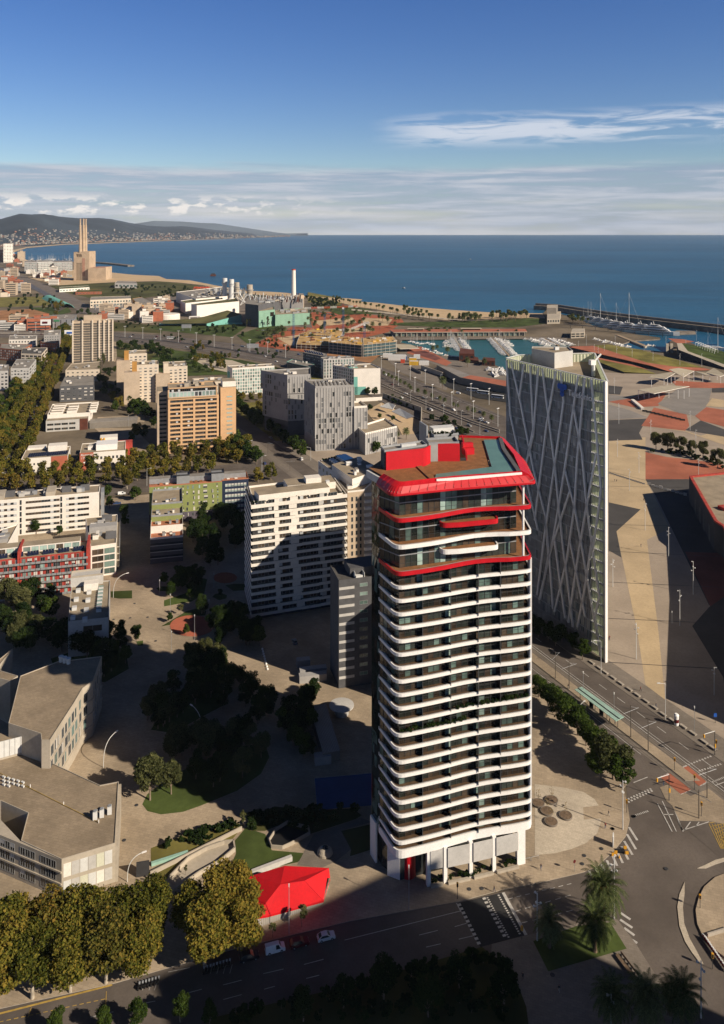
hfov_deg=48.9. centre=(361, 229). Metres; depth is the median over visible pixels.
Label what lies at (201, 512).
park tree
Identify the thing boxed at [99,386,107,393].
street tree
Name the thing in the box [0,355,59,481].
boulevard
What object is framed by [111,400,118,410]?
street tree
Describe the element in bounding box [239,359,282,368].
verge
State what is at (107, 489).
street tree
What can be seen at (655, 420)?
paving field
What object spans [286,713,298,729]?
park tree
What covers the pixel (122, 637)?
park tree
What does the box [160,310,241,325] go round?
turf roof hall
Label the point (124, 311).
block
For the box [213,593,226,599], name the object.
planting bed
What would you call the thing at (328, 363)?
office block
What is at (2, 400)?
street tree
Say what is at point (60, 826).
campus building
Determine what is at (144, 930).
plane tree
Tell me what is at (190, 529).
park tree
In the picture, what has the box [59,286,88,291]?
shed
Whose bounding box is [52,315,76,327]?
office block
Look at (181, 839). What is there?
shrub
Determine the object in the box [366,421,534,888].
residential tower
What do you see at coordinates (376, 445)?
street tree
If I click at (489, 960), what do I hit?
shrub
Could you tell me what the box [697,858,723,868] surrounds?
traffic island
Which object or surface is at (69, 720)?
window
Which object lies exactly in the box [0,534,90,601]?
apartment block
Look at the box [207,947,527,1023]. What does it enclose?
planted median
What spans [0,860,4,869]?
window
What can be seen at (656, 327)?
yacht
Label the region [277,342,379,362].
waste ground
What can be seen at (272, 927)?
young tree
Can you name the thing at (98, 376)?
street tree
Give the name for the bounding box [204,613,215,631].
park tree
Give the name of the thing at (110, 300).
shed
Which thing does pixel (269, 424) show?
street tree
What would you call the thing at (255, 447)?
street tree
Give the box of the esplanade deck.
[437,365,505,392]
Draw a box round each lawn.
[51,648,128,681]
[143,745,268,813]
[151,683,221,731]
[234,828,302,870]
[325,305,377,314]
[389,318,545,326]
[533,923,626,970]
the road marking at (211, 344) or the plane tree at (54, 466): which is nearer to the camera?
the plane tree at (54, 466)
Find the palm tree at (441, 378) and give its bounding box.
[438,376,445,388]
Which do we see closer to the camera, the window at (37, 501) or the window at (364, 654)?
the window at (364, 654)
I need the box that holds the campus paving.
[0,494,631,1008]
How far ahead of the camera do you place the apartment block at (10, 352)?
1002.24 m
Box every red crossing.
[661,773,690,793]
[683,766,705,785]
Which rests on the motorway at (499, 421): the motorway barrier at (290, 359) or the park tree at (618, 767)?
the motorway barrier at (290, 359)
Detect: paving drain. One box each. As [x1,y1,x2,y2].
[610,618,723,623]
[610,662,720,668]
[616,582,723,587]
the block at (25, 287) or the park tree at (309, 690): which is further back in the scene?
the block at (25, 287)
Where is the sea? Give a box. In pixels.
[14,235,723,351]
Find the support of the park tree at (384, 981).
on the planted median
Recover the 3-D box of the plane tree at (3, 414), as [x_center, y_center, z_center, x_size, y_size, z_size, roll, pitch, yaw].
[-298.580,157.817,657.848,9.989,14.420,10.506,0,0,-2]
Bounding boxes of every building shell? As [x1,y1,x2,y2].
[296,335,330,349]
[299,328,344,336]
[329,334,361,356]
[363,335,396,356]
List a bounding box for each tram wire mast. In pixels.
[554,651,559,678]
[624,705,636,736]
[642,719,654,750]
[689,789,710,817]
[700,768,714,797]
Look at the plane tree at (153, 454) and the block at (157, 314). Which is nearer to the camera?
the plane tree at (153, 454)
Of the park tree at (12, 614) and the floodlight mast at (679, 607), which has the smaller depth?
the park tree at (12, 614)
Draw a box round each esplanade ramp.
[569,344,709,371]
[598,358,654,373]
[668,338,723,368]
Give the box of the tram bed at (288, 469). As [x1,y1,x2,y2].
[236,425,723,799]
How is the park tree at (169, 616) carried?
on the planting bed at (196, 611)
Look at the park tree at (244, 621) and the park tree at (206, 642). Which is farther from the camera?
the park tree at (244, 621)
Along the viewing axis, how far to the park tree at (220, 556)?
390.40 m
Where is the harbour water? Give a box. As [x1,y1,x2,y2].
[401,339,571,369]
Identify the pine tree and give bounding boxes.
[142,406,151,416]
[150,409,156,416]
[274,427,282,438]
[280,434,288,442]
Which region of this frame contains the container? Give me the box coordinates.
[409,360,418,364]
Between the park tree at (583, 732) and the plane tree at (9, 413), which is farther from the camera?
the plane tree at (9, 413)
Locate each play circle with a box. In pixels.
[170,615,213,635]
[213,572,236,582]
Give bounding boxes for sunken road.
[434,367,505,401]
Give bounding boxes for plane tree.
[0,412,5,420]
[0,422,8,427]
[0,429,7,449]
[0,449,8,459]
[0,456,9,470]
[0,460,6,475]
[0,473,10,488]
[0,890,29,924]
[0,908,28,995]
[2,441,12,455]
[4,438,13,444]
[5,890,32,930]
[6,408,18,421]
[6,916,57,999]
[7,418,15,427]
[7,441,14,453]
[7,458,22,475]
[8,435,17,449]
[10,473,23,490]
[11,396,24,409]
[11,405,20,413]
[11,431,20,446]
[12,449,22,460]
[14,401,23,411]
[15,392,26,401]
[15,423,25,434]
[16,419,26,429]
[17,436,30,447]
[18,446,26,454]
[18,457,33,475]
[19,408,28,418]
[21,382,31,389]
[21,429,34,436]
[22,471,35,488]
[23,385,32,394]
[23,389,31,396]
[24,405,33,418]
[24,434,36,444]
[26,397,35,405]
[27,428,38,436]
[27,883,74,930]
[28,419,39,430]
[31,414,42,425]
[32,391,39,401]
[33,384,40,391]
[33,407,43,416]
[35,377,43,384]
[35,461,46,475]
[39,470,54,487]
[44,382,52,388]
[45,911,88,992]
[46,460,59,474]
[53,469,65,487]
[57,882,110,925]
[60,460,72,477]
[68,454,75,466]
[68,468,84,485]
[71,461,82,474]
[76,898,129,984]
[82,468,95,483]
[83,453,98,470]
[99,466,112,483]
[100,455,112,469]
[103,883,135,920]
[108,391,115,399]
[114,395,123,408]
[114,455,125,467]
[114,463,128,481]
[119,903,165,978]
[121,469,133,488]
[123,872,176,931]
[126,455,134,469]
[129,447,140,459]
[131,422,140,437]
[131,463,143,480]
[135,450,147,465]
[144,457,156,476]
[146,443,156,457]
[150,452,160,467]
[156,442,167,457]
[156,459,169,475]
[162,450,171,460]
[168,440,180,453]
[169,456,181,474]
[169,875,207,929]
[171,445,183,458]
[181,457,192,472]
[182,886,231,966]
[184,446,195,458]
[187,441,197,452]
[192,455,202,472]
[199,439,210,450]
[201,446,209,459]
[201,855,252,915]
[202,452,216,471]
[212,436,222,447]
[212,445,221,459]
[218,440,225,451]
[219,447,227,459]
[223,440,235,453]
[224,450,232,462]
[224,874,266,950]
[225,435,233,446]
[231,448,242,463]
[234,439,244,448]
[239,392,245,399]
[242,434,252,443]
[248,392,254,399]
[253,467,263,482]
[264,461,277,479]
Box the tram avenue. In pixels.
[236,412,723,857]
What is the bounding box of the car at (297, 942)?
[289,936,309,949]
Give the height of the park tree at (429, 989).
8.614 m
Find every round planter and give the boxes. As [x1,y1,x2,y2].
[532,790,544,808]
[540,798,552,815]
[544,807,557,827]
[545,789,557,804]
[559,802,571,820]
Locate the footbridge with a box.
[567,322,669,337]
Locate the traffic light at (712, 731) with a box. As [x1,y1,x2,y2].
[703,731,715,754]
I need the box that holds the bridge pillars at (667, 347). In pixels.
[666,343,672,352]
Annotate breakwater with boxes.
[96,262,133,266]
[534,303,723,333]
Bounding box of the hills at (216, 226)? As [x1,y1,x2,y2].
[136,221,307,235]
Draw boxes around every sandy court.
[278,335,298,344]
[313,317,356,325]
[330,328,373,332]
[361,317,391,325]
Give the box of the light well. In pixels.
[269,820,309,849]
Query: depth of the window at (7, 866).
203.15 m
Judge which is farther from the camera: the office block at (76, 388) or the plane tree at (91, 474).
the office block at (76, 388)
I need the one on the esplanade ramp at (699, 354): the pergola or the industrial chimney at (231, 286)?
the pergola
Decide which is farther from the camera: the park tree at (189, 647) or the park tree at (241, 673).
the park tree at (189, 647)
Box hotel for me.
[3,243,12,262]
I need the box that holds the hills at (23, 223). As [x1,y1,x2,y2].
[0,214,307,245]
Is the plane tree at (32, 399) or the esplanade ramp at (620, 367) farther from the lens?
the esplanade ramp at (620, 367)
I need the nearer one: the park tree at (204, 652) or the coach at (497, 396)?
the park tree at (204, 652)
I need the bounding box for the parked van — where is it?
[265,940,284,955]
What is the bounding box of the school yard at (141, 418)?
[97,415,144,422]
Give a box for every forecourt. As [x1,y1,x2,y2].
[535,784,600,854]
[583,805,600,818]
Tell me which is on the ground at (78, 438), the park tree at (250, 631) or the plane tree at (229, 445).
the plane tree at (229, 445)
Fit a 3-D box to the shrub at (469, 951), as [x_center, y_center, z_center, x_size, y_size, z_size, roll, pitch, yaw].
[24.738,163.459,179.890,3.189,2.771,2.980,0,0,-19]
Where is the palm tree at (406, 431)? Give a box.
[402,427,409,437]
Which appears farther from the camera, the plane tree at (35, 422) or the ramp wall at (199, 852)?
the plane tree at (35, 422)
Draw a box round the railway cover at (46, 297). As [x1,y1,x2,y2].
[42,295,74,307]
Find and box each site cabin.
[296,656,309,667]
[299,664,326,672]
[299,670,326,683]
[314,752,330,765]
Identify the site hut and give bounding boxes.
[383,353,391,357]
[388,354,405,360]
[419,360,428,364]
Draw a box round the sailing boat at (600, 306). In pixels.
[593,293,605,317]
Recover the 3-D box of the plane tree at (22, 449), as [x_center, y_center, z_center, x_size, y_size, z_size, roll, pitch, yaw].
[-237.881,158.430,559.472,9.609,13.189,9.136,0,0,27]
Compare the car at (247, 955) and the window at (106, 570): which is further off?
the window at (106, 570)
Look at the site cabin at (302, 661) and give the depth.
300.05 m
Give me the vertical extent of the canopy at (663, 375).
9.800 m
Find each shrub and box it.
[164,836,171,843]
[179,832,185,841]
[184,827,190,835]
[188,836,193,842]
[200,835,206,844]
[204,824,211,832]
[214,822,220,831]
[220,822,227,831]
[229,821,236,829]
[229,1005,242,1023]
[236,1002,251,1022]
[246,819,256,829]
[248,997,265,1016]
[270,807,277,815]
[278,813,284,821]
[287,993,296,1011]
[289,806,297,817]
[301,822,308,829]
[308,803,317,811]
[317,803,322,810]
[322,984,336,1002]
[336,802,343,810]
[349,802,359,811]
[355,973,369,990]
[355,975,364,988]
[380,1000,392,1018]
[390,961,402,976]
[399,992,412,1005]
[406,966,414,976]
[407,958,421,976]
[418,956,431,974]
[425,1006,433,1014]
[431,954,438,963]
[464,946,478,962]
[484,950,492,963]
[489,951,501,966]
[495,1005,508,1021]
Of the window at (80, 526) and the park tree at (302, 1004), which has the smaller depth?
the park tree at (302, 1004)
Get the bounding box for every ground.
[0,236,723,900]
[76,296,311,327]
[114,322,161,332]
[116,343,156,360]
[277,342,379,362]
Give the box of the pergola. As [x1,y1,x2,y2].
[696,342,715,353]
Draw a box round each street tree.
[0,394,5,403]
[0,426,11,431]
[9,414,16,420]
[11,389,20,394]
[96,373,100,381]
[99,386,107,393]
[100,375,108,381]
[104,484,111,494]
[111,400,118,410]
[128,431,134,439]
[129,399,138,408]
[129,486,141,499]
[133,407,139,414]
[138,399,146,411]
[139,424,149,436]
[145,407,152,417]
[149,416,156,425]
[160,354,165,360]
[168,348,174,356]
[230,434,242,442]
[238,440,250,454]
[241,403,249,416]
[242,443,252,460]
[247,445,258,461]
[248,410,256,420]
[251,413,259,425]
[251,449,263,463]
[258,414,263,426]
[266,419,274,430]
[271,424,282,436]
[287,434,298,444]
[291,439,300,451]
[294,439,307,455]
[371,387,377,393]
[372,441,380,450]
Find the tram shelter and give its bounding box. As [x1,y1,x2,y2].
[575,687,623,720]
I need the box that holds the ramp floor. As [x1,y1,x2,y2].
[164,844,232,892]
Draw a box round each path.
[191,357,244,371]
[297,818,369,867]
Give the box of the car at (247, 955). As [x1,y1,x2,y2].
[239,949,258,963]
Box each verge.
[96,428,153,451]
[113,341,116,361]
[148,320,248,336]
[236,402,300,440]
[237,326,276,343]
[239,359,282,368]
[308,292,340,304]
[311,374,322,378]
[386,352,446,389]
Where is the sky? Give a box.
[0,0,723,234]
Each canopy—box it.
[380,403,394,409]
[391,408,413,418]
[396,344,418,348]
[638,385,688,398]
[649,372,674,386]
[669,368,693,382]
[695,371,714,375]
[706,368,723,382]
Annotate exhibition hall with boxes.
[689,472,723,557]
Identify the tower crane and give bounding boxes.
[304,305,357,331]
[351,321,369,337]
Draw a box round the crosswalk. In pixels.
[458,893,523,946]
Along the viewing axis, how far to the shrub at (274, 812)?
223.74 m
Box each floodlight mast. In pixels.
[533,891,541,940]
[610,854,617,917]
[620,780,626,829]
[634,623,638,658]
[667,527,669,556]
[677,590,681,625]
[696,960,704,1018]
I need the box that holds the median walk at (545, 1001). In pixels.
[491,919,679,1023]
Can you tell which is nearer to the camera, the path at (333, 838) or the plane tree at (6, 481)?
the path at (333, 838)
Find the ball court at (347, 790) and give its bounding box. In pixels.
[315,773,371,809]
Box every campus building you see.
[0,649,17,722]
[0,718,21,759]
[0,755,120,892]
[9,655,102,769]
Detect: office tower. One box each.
[261,367,310,435]
[304,379,396,454]
[505,346,607,662]
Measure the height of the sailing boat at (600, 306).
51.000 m
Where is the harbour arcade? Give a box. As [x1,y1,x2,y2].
[389,329,526,336]
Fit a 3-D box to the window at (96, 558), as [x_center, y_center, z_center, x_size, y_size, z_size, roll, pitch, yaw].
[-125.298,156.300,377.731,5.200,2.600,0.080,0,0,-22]
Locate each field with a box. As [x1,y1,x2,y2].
[0,296,66,306]
[0,309,45,320]
[33,306,70,314]
[609,386,622,394]
[609,395,628,401]
[609,405,645,419]
[609,418,646,440]
[609,437,653,508]
[609,502,640,556]
[610,392,666,406]
[617,494,669,698]
[641,408,688,430]
[645,452,723,478]
[646,479,716,603]
[656,427,723,444]
[658,388,711,415]
[672,381,723,387]
[685,552,723,605]
[686,421,723,436]
[692,597,723,678]
[696,407,723,425]
[706,398,723,406]
[712,388,723,391]
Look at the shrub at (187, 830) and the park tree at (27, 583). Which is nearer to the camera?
the shrub at (187, 830)
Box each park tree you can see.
[0,577,17,606]
[0,604,12,631]
[1,617,14,633]
[5,583,21,610]
[5,620,24,648]
[10,609,29,623]
[11,585,32,604]
[11,609,27,624]
[11,626,27,651]
[15,601,30,618]
[19,604,32,618]
[19,631,29,650]
[20,576,35,596]
[24,632,37,651]
[25,614,44,631]
[26,577,41,601]
[26,619,40,647]
[30,519,40,533]
[35,594,46,613]
[39,616,56,645]
[40,595,60,617]
[44,583,57,596]
[46,1004,64,1023]
[50,626,67,651]
[51,616,68,645]
[56,525,62,535]
[67,633,80,645]
[68,630,82,650]
[76,630,94,657]
[79,631,95,646]
[88,645,95,657]
[91,636,110,653]
[94,1005,112,1023]
[105,496,113,507]
[109,620,114,639]
[109,624,114,635]
[112,619,126,639]
[116,631,128,646]
[118,504,128,516]
[119,645,132,662]
[121,514,129,523]
[126,996,147,1023]
[130,624,141,640]
[133,751,164,800]
[140,694,153,720]
[141,695,154,718]
[147,680,167,704]
[150,704,165,728]
[154,691,174,723]
[154,701,172,726]
[160,572,168,583]
[160,757,182,793]
[163,724,186,758]
[166,581,175,591]
[166,585,175,594]
[166,669,182,691]
[167,612,172,620]
[168,721,187,745]
[170,574,180,586]
[172,990,190,1021]
[173,565,182,573]
[177,566,188,576]
[177,575,185,589]
[177,733,189,755]
[181,573,189,588]
[182,623,190,632]
[183,641,197,659]
[183,652,195,667]
[184,652,200,668]
[186,523,197,541]
[186,582,195,593]
[186,587,194,596]
[186,642,200,654]
[186,748,205,778]
[189,658,202,668]
[190,563,198,572]
[194,537,210,558]
[195,524,207,537]
[195,594,207,613]
[196,528,209,541]
[197,509,206,518]
[197,566,205,577]
[197,637,212,649]
[198,501,207,510]
[198,647,212,662]
[201,514,211,524]
[201,599,208,611]
[201,997,218,1023]
[204,548,214,565]
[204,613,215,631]
[205,522,221,535]
[208,650,225,670]
[209,529,221,540]
[209,607,218,621]
[211,547,224,564]
[211,642,227,659]
[212,507,220,519]
[212,604,227,622]
[213,609,230,629]
[214,625,227,644]
[215,684,232,708]
[216,647,228,662]
[216,661,236,685]
[217,502,226,512]
[218,513,228,530]
[219,604,232,612]
[222,503,231,511]
[224,609,237,632]
[227,510,239,525]
[227,600,241,619]
[228,528,238,547]
[228,531,241,548]
[232,509,243,516]
[232,664,238,683]
[232,712,252,742]
[233,513,245,521]
[235,617,252,643]
[235,664,247,682]
[236,521,245,527]
[236,603,249,618]
[237,526,245,546]
[237,682,252,706]
[238,622,251,645]
[243,620,254,639]
[244,670,260,694]
[248,694,267,723]
[251,615,264,641]
[251,625,266,645]
[251,730,270,757]
[256,684,275,714]
[261,690,277,715]
[275,706,291,730]
[278,711,291,732]
[280,694,294,707]
[285,694,299,712]
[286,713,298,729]
[286,723,297,745]
[292,710,308,730]
[293,983,313,1021]
[294,710,306,724]
[294,727,303,745]
[295,731,310,756]
[297,688,303,698]
[297,698,309,713]
[301,683,317,698]
[304,693,315,707]
[305,679,316,690]
[305,735,315,756]
[306,707,318,728]
[310,677,321,693]
[333,972,355,1008]
[370,950,397,999]
[412,973,443,1017]
[445,949,471,987]
[490,955,519,1003]
[532,613,536,628]
[532,617,544,636]
[532,674,546,696]
[539,683,554,706]
[542,621,553,640]
[543,686,569,713]
[547,626,561,645]
[554,694,578,727]
[556,623,567,642]
[566,632,579,650]
[566,704,589,735]
[576,638,591,659]
[576,719,598,745]
[584,746,606,779]
[585,727,607,747]
[589,731,619,753]
[591,731,634,779]
[603,752,636,787]
[650,432,661,444]
[661,432,674,447]
[673,436,687,453]
[685,440,696,452]
[697,441,708,458]
[710,448,723,467]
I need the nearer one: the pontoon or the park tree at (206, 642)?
the park tree at (206, 642)
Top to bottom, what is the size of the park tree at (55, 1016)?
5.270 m
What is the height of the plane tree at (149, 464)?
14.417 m
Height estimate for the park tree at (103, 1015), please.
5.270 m
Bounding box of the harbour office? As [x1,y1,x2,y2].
[547,305,560,323]
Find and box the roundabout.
[696,874,723,957]
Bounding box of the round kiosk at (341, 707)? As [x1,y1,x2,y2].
[329,697,353,717]
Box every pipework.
[205,288,246,299]
[248,292,301,302]
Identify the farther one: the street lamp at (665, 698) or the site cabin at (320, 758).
the street lamp at (665, 698)
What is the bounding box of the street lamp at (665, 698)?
[657,682,665,719]
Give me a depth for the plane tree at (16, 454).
550.20 m
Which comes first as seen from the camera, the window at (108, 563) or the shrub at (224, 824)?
the shrub at (224, 824)
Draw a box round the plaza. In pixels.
[300,372,723,738]
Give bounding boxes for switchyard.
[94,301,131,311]
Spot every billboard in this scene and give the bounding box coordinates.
[40,319,50,329]
[64,330,71,335]
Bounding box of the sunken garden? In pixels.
[368,403,418,434]
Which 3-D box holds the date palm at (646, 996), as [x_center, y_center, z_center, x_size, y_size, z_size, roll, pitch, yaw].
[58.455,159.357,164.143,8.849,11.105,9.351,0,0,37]
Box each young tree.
[239,810,245,826]
[269,922,276,936]
[298,904,307,926]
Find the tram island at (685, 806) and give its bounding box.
[660,784,723,823]
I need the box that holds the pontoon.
[492,338,509,355]
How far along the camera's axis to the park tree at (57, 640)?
309.48 m
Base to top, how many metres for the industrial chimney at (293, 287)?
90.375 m
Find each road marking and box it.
[0,331,493,422]
[0,756,723,1021]
[126,333,496,415]
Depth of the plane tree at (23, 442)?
578.60 m
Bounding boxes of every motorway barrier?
[0,332,499,430]
[0,333,499,432]
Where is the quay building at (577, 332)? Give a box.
[571,328,584,337]
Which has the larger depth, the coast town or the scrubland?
the coast town
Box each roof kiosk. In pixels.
[407,328,423,329]
[460,328,481,329]
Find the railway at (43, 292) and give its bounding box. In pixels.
[0,268,66,310]
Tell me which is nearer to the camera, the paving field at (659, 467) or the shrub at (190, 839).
the shrub at (190, 839)
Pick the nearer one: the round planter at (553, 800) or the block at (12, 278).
the round planter at (553, 800)
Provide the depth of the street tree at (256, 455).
557.36 m
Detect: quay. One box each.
[396,337,566,341]
[396,348,505,380]
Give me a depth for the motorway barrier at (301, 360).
1003.21 m
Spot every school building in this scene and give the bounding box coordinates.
[21,442,70,473]
[46,401,137,431]
[80,434,132,470]
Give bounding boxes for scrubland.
[49,281,262,299]
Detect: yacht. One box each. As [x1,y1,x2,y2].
[584,315,596,321]
[587,316,603,323]
[595,318,612,325]
[603,319,623,328]
[612,321,634,330]
[624,321,648,332]
[636,321,679,335]
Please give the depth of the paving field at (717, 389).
815.72 m
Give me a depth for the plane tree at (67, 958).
169.34 m
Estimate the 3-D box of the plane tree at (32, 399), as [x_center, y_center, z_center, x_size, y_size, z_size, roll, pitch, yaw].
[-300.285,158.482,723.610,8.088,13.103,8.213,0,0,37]
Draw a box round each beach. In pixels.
[13,238,233,251]
[112,273,544,319]
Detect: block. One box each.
[0,249,2,261]
[0,280,4,289]
[0,290,7,296]
[0,320,13,329]
[0,343,31,360]
[0,364,8,389]
[0,484,103,535]
[0,524,17,543]
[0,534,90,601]
[6,281,17,294]
[8,276,16,282]
[9,313,28,320]
[9,335,36,347]
[10,267,17,276]
[11,359,35,383]
[14,323,26,330]
[17,251,25,260]
[17,317,26,323]
[21,282,30,292]
[21,348,46,363]
[24,261,36,273]
[27,315,50,329]
[38,260,51,270]
[40,337,60,353]
[41,269,50,275]
[41,313,56,326]
[44,330,60,347]
[49,266,57,271]
[49,278,58,284]
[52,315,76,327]
[54,261,71,270]
[60,376,93,401]
[66,362,99,380]
[68,568,109,656]
[85,514,119,575]
[98,311,107,318]
[99,302,112,311]
[105,306,114,313]
[108,313,123,319]
[117,349,146,392]
[118,308,128,318]
[123,303,131,307]
[124,360,158,404]
[129,310,132,317]
[132,302,141,317]
[139,309,148,321]
[141,314,152,322]
[144,302,152,307]
[145,307,153,313]
[149,468,247,523]
[150,488,182,563]
[152,309,162,320]
[153,296,167,303]
[156,361,186,402]
[158,298,169,302]
[165,300,173,311]
[192,376,222,392]
[227,364,273,393]
[287,359,313,375]
[303,349,326,372]
[321,355,353,378]
[330,556,371,687]
[333,363,379,394]
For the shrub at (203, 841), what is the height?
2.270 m
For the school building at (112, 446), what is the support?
on the ground at (78, 438)
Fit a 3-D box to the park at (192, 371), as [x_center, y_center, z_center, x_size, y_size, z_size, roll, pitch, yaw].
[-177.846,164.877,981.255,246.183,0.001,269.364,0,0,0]
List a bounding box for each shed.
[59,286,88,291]
[76,290,101,294]
[90,296,130,307]
[115,281,136,287]
[133,297,155,306]
[313,703,339,761]
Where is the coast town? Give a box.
[0,228,289,246]
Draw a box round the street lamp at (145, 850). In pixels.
[127,850,146,881]
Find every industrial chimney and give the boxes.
[221,278,227,295]
[228,279,233,298]
[230,282,244,301]
[240,284,253,304]
[291,269,295,299]
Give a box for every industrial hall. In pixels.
[176,287,228,302]
[180,298,223,313]
[191,298,238,316]
[245,296,282,326]
[258,306,274,327]
[275,308,309,325]
[282,297,302,308]
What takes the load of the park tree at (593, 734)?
on the campus paving
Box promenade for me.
[351,309,474,320]
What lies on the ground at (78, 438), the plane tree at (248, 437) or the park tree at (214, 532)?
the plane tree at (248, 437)
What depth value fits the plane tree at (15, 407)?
689.85 m
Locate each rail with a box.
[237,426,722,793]
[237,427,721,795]
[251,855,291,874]
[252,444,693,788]
[262,453,693,791]
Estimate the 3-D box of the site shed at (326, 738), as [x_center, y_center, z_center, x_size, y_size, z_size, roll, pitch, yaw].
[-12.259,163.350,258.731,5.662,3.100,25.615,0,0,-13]
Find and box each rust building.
[459,348,473,360]
[468,356,478,363]
[482,357,494,365]
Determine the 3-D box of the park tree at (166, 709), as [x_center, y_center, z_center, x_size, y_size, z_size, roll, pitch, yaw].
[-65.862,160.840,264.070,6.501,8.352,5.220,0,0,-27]
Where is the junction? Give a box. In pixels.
[0,782,723,1023]
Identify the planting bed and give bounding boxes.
[111,590,131,598]
[151,825,242,860]
[156,586,166,590]
[158,862,178,879]
[163,608,205,625]
[164,578,206,605]
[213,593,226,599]
[225,584,244,590]
[250,806,360,833]
[342,824,369,855]
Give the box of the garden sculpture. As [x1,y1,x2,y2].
[317,844,332,858]
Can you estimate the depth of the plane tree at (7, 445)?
572.49 m
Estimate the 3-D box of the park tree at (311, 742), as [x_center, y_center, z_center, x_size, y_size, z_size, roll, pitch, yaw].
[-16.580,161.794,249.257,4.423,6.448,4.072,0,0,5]
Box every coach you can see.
[466,387,477,390]
[477,390,488,393]
[491,394,503,398]
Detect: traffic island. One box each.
[677,882,703,964]
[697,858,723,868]
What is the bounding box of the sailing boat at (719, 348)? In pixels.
[704,318,723,350]
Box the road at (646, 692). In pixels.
[274,441,723,762]
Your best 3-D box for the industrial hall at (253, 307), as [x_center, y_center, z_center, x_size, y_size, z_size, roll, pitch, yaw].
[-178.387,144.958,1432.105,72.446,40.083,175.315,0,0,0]
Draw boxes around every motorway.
[0,329,505,439]
[5,271,98,314]
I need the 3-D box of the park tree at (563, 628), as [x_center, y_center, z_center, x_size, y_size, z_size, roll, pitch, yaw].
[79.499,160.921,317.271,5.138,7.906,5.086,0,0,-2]
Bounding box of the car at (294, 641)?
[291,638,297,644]
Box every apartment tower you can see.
[72,314,113,362]
[157,378,235,453]
[245,474,346,618]
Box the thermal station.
[74,219,111,280]
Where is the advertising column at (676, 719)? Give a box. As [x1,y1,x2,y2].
[674,713,678,725]
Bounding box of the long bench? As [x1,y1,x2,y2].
[615,951,641,983]
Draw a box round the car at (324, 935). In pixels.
[317,930,335,942]
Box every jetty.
[616,335,646,347]
[676,331,695,334]
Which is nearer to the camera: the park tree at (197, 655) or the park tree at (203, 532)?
the park tree at (197, 655)
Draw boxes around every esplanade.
[407,347,450,365]
[412,351,439,359]
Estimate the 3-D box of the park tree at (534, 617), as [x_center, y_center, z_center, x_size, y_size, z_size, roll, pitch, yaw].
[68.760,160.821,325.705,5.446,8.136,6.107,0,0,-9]
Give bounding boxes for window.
[0,502,16,505]
[0,508,16,511]
[0,514,16,517]
[0,520,16,523]
[0,838,4,847]
[0,849,4,857]
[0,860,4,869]
[5,840,9,849]
[5,851,9,860]
[5,862,9,871]
[10,842,14,851]
[10,853,14,862]
[10,864,14,874]
[20,846,24,855]
[20,857,24,866]
[20,869,24,878]
[23,547,29,551]
[25,848,29,857]
[25,859,29,868]
[25,871,29,880]
[26,498,59,503]
[26,504,59,508]
[26,510,59,514]
[26,516,59,520]
[26,522,59,526]
[26,528,56,532]
[30,851,34,859]
[30,861,34,870]
[30,873,34,882]
[40,545,46,549]
[41,855,44,863]
[41,866,44,875]
[41,878,44,887]
[46,857,50,866]
[46,868,50,877]
[51,743,53,755]
[51,859,55,868]
[51,870,55,879]
[58,746,60,758]
[65,734,67,747]
[66,496,88,499]
[66,502,88,505]
[66,507,88,511]
[66,513,88,516]
[66,519,84,522]
[66,525,84,528]
[68,716,70,728]
[68,743,70,755]
[72,542,78,546]
[83,624,101,631]
[84,692,87,702]
[92,548,103,555]
[92,555,103,561]
[92,562,103,568]
[104,547,114,553]
[104,554,114,560]
[104,560,114,566]
[104,567,114,573]
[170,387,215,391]
[360,591,367,595]
[360,600,367,604]
[360,626,367,630]
[360,644,367,648]
[360,653,367,657]
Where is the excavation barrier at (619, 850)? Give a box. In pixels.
[612,846,628,855]
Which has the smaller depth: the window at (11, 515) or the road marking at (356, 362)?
the window at (11, 515)
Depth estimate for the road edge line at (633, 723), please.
265.92 m
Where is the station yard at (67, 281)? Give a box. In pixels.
[27,270,149,284]
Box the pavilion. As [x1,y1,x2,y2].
[249,866,329,926]
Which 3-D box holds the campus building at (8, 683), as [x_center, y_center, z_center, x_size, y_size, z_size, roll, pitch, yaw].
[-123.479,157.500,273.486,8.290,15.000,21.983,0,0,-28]
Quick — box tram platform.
[532,653,699,780]
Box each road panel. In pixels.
[182,324,191,327]
[247,344,258,350]
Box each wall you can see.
[136,826,241,877]
[168,839,235,893]
[356,397,473,431]
[383,393,421,420]
[411,365,442,375]
[707,928,723,936]
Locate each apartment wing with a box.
[318,454,372,487]
[337,479,371,557]
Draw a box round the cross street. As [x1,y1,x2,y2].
[0,462,268,496]
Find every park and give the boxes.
[150,350,245,375]
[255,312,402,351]
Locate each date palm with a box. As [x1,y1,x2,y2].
[533,902,566,949]
[575,892,616,952]
[580,855,628,921]
[589,965,633,1023]
[624,963,669,1023]
[656,975,678,1017]
[659,964,707,1023]
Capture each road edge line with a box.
[532,647,722,790]
[532,668,638,752]
[534,646,721,786]
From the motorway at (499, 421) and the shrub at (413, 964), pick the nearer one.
the shrub at (413, 964)
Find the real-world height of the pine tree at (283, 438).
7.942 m

